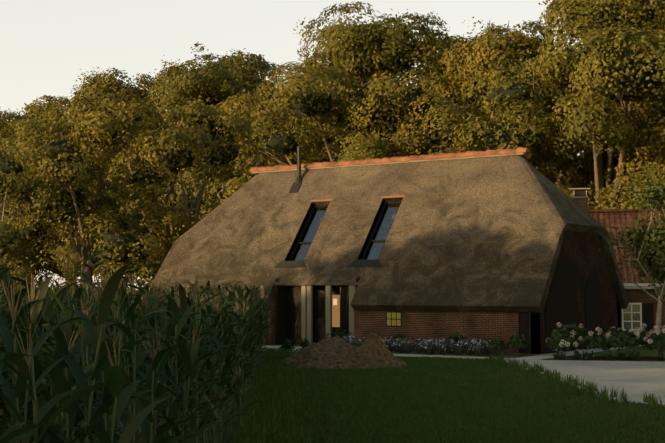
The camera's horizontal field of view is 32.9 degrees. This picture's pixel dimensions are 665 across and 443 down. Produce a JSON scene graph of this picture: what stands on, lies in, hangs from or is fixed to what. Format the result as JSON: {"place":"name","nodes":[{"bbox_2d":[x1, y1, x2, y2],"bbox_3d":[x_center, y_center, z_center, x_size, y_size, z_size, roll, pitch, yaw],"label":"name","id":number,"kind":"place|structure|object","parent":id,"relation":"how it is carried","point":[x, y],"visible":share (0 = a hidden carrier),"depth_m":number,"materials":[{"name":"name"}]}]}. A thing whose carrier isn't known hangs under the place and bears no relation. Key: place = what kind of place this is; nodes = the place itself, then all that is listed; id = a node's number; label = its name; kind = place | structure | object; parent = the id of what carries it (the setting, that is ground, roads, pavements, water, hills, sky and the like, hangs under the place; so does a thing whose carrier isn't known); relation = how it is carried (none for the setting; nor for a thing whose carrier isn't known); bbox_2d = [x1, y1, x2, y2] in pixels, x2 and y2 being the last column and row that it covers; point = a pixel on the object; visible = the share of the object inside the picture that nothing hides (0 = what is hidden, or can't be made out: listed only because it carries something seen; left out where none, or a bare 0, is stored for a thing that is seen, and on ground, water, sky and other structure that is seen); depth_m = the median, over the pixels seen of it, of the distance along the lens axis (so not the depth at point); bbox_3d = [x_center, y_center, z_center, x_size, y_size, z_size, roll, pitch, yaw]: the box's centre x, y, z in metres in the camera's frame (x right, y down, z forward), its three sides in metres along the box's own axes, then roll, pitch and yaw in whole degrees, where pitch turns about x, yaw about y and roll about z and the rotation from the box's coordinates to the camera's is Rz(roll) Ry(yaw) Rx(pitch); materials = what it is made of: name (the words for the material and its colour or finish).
{"place":"outdoors","nodes":[
{"label":"outdoors","id":0,"kind":"place"},
{"bbox_2d":[0,249,279,442],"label":"maize field","id":1,"kind":"structure","parent":0,"point":[87,363],"depth_m":8.27,"materials":[{"name":"green plant"}]},
{"bbox_2d":[0,0,583,289],"label":"sky","id":2,"kind":"structure","parent":0,"point":[45,45],"materials":[{"name":"white"}]},
{"bbox_2d":[0,290,661,442],"bbox_3d":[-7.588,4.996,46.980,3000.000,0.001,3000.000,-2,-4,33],"label":"ground","id":3,"kind":"structure","parent":0,"point":[646,352],"depth_m":22.17,"materials":[{"name":"green plant"}]},
{"bbox_2d":[0,110,48,267],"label":"oak tree","id":4,"kind":"object","parent":3,"relation":"on","point":[13,122],"visible":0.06,"depth_m":94.92,"materials":[{"name":"green plant"}]},
{"bbox_2d":[0,216,60,287],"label":"understorey tree","id":5,"kind":"object","parent":3,"relation":"on","point":[21,261],"visible":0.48,"depth_m":80.53,"materials":[{"name":"green plant"}]},
{"bbox_2d":[0,95,68,268],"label":"oak tree","id":6,"kind":"object","parent":3,"relation":"on","point":[35,110],"visible":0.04,"depth_m":106.19,"materials":[{"name":"green plant"}]},
{"bbox_2d":[0,144,70,282],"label":"birch tree","id":7,"kind":"object","parent":3,"relation":"on","point":[9,167],"visible":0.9,"depth_m":49.77,"materials":[{"name":"green plant"}]},
{"bbox_2d":[26,227,109,286],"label":"bush","id":8,"kind":"object","parent":3,"relation":"on","point":[73,254],"visible":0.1,"depth_m":74.67,"materials":[{"name":"green plant"}]},
{"bbox_2d":[0,90,136,283],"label":"oak tree","id":9,"kind":"object","parent":3,"relation":"on","point":[38,245],"visible":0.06,"depth_m":87.94,"materials":[{"name":"green plant"}]},
{"bbox_2d":[1,67,174,274],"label":"oak tree","id":10,"kind":"object","parent":3,"relation":"on","point":[103,86],"visible":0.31,"depth_m":83.09,"materials":[{"name":"green plant"}]},
{"bbox_2d":[1,110,178,283],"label":"oak tree","id":11,"kind":"object","parent":3,"relation":"on","point":[141,132],"depth_m":97.80,"materials":[{"name":"green plant"}]},
{"bbox_2d":[3,92,209,287],"bbox_3d":[-10.706,-0.274,51.072,10.295,11.435,8.612,0,-3,-8],"label":"tree","id":12,"kind":"object","parent":3,"relation":"on","point":[102,131],"visible":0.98,"depth_m":51.03,"materials":[{"name":"green plant"}]},
{"bbox_2d":[92,258,160,285],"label":"bush","id":13,"kind":"object","parent":3,"relation":"on","point":[146,275],"visible":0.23,"depth_m":71.75,"materials":[{"name":"green plant"}]},
{"bbox_2d":[57,53,255,278],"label":"oak tree","id":14,"kind":"object","parent":3,"relation":"on","point":[205,82],"visible":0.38,"depth_m":77.80,"materials":[{"name":"green plant"}]},
{"bbox_2d":[95,94,282,271],"bbox_3d":[-6.782,-0.220,52.884,9.146,11.552,8.841,0,-3,-6],"label":"tree","id":15,"kind":"object","parent":3,"relation":"on","point":[219,138],"visible":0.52,"depth_m":52.06,"materials":[{"name":"green plant"}]},
{"bbox_2d":[132,42,285,200],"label":"oak tree","id":16,"kind":"object","parent":3,"relation":"on","point":[252,67],"visible":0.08,"depth_m":94.03,"materials":[{"name":"green plant"}]},
{"bbox_2d":[180,57,359,218],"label":"oak tree","id":17,"kind":"object","parent":3,"relation":"on","point":[254,108],"visible":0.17,"depth_m":72.78,"materials":[{"name":"green plant"}]},
{"bbox_2d":[282,333,406,369],"bbox_3d":[0.353,3.608,31.733,4.600,0.980,3.600,-1,-4,13],"label":"dirt mound","id":18,"kind":"object","parent":3,"relation":"on","point":[336,352],"visible":0.73,"depth_m":31.17,"materials":[{"name":"brown soil"}]},
{"bbox_2d":[234,1,460,182],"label":"oak tree","id":19,"kind":"object","parent":3,"relation":"on","point":[362,51],"visible":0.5,"depth_m":67.25,"materials":[{"name":"green plant"}]},
{"bbox_2d":[284,26,422,158],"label":"oak tree","id":20,"kind":"object","parent":3,"relation":"on","point":[324,55],"visible":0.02,"depth_m":88.59,"materials":[{"name":"green plant"}]},
{"bbox_2d":[151,155,628,312],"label":"thatched roof","id":21,"kind":"structure","parent":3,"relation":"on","point":[483,234],"depth_m":42.87,"materials":[{"name":"brown wicker"}]},
{"bbox_2d":[289,147,301,192],"bbox_3d":[-1.489,-2.174,47.711,0.440,1.998,0.659,-2,-4,33],"label":"chimney pipe","id":22,"kind":"object","parent":21,"relation":"on","point":[296,185],"visible":0.81,"depth_m":47.73,"materials":[{"name":"grey metal"}]},
{"bbox_2d":[273,195,405,267],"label":"skylight windows","id":23,"kind":"structure","parent":21,"relation":"in","point":[381,228],"depth_m":44.29,"materials":[{"name":"glass"}]},
{"bbox_2d":[250,147,529,173],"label":"barn ridge tiles","id":24,"kind":"object","parent":21,"relation":"on","point":[520,151],"visible":0.96,"depth_m":45.60,"materials":[{"name":"orange tile"}]},
{"bbox_2d":[224,347,664,442],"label":"lawn grass tufts","id":25,"kind":"object","parent":3,"relation":"on","point":[281,413],"visible":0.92,"depth_m":20.27,"materials":[{"name":"green plant"}]},
{"bbox_2d":[390,350,542,357],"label":"paved path","id":26,"kind":"structure","parent":3,"relation":"on","point":[513,355],"depth_m":37.30,"materials":[{"name":"grey concrete"}]},
{"bbox_2d":[279,328,493,355],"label":"border plants","id":27,"kind":"object","parent":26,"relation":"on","point":[402,344],"visible":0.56,"depth_m":38.20,"materials":[{"name":"green plant"}]},
{"bbox_2d":[331,17,605,194],"bbox_3d":[7.767,-2.988,67.374,15.781,18.936,15.079,0,-3,0],"label":"oak tree","id":28,"kind":"object","parent":3,"relation":"on","point":[480,55],"visible":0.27,"depth_m":64.37,"materials":[{"name":"green plant"}]},
{"bbox_2d":[396,31,583,159],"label":"oak tree","id":29,"kind":"object","parent":3,"relation":"on","point":[428,84],"depth_m":80.87,"materials":[{"name":"green plant"}]},
{"bbox_2d":[461,0,637,202],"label":"oak tree","id":30,"kind":"object","parent":3,"relation":"on","point":[561,32],"depth_m":80.59,"materials":[{"name":"green plant"}]},
{"bbox_2d":[452,0,664,208],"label":"oak tree","id":31,"kind":"object","parent":3,"relation":"on","point":[532,85],"visible":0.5,"depth_m":59.02,"materials":[{"name":"green plant"}]},
{"bbox_2d":[540,356,664,360],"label":"bed soil","id":32,"kind":"structure","parent":3,"relation":"on","point":[602,358],"depth_m":35.15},
{"bbox_2d":[486,322,664,360],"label":"flowering bushes","id":33,"kind":"object","parent":32,"relation":"on","point":[570,336],"visible":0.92,"depth_m":34.70,"materials":[{"name":"green plant"}]},
{"bbox_2d":[554,12,664,203],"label":"oak tree","id":34,"kind":"object","parent":3,"relation":"on","point":[648,159],"visible":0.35,"depth_m":58.78,"materials":[{"name":"green plant"}]},
{"bbox_2d":[557,8,661,181],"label":"oak tree","id":35,"kind":"object","parent":3,"relation":"on","point":[607,112],"depth_m":75.78,"materials":[{"name":"green plant"}]},
{"bbox_2d":[569,188,664,331],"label":"house walls","id":36,"kind":"structure","parent":3,"relation":"on","point":[640,310],"depth_m":45.48,"materials":[{"name":"brown brick"}]},
{"bbox_2d":[588,211,664,286],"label":"house roof tiles","id":37,"kind":"object","parent":36,"relation":"on","point":[613,219],"depth_m":48.14,"materials":[{"name":"red tile"}]},
{"bbox_2d":[588,208,664,211],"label":"house ridge tiles","id":38,"kind":"object","parent":37,"relation":"on","point":[606,210],"visible":0.56,"depth_m":48.89,"materials":[{"name":"tile"}]},
{"bbox_2d":[598,172,664,356],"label":"young tree","id":39,"kind":"object","parent":3,"relation":"on","point":[648,244],"visible":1,"depth_m":36.21,"materials":[{"name":"green plant"}]},
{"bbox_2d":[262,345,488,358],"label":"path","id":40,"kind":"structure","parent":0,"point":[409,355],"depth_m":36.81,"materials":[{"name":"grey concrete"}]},
{"bbox_2d":[261,286,530,353],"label":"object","id":41,"kind":"structure","parent":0,"point":[523,322],"depth_m":37.95,"materials":[{"name":"black wood"}]},
{"bbox_2d":[256,231,619,353],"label":"barn walls","id":42,"kind":"structure","parent":0,"point":[583,254],"depth_m":40.85,"materials":[{"name":"red brick"}]},
{"bbox_2d":[286,286,355,344],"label":"entrance doors","id":43,"kind":"structure","parent":42,"relation":"in","point":[331,310],"depth_m":43.09,"materials":[{"name":"black glass"}]},
{"bbox_2d":[386,311,401,326],"bbox_3d":[2.215,3.380,40.678,0.800,0.830,0.015,-2,-4,33],"label":"barn window","id":44,"kind":"structure","parent":42,"relation":"in","point":[393,319],"depth_m":40.66,"materials":[{"name":"yellow glass"}]},
{"bbox_2d":[545,257,602,352],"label":"barn doors","id":45,"kind":"structure","parent":42,"relation":"in","point":[561,304],"depth_m":40.03,"materials":[{"name":"black wood"}]},
{"bbox_2d":[504,345,664,404],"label":"drive gravel","id":46,"kind":"structure","parent":0,"point":[636,380],"depth_m":29.30,"materials":[{"name":"grey gravel"}]}
]}

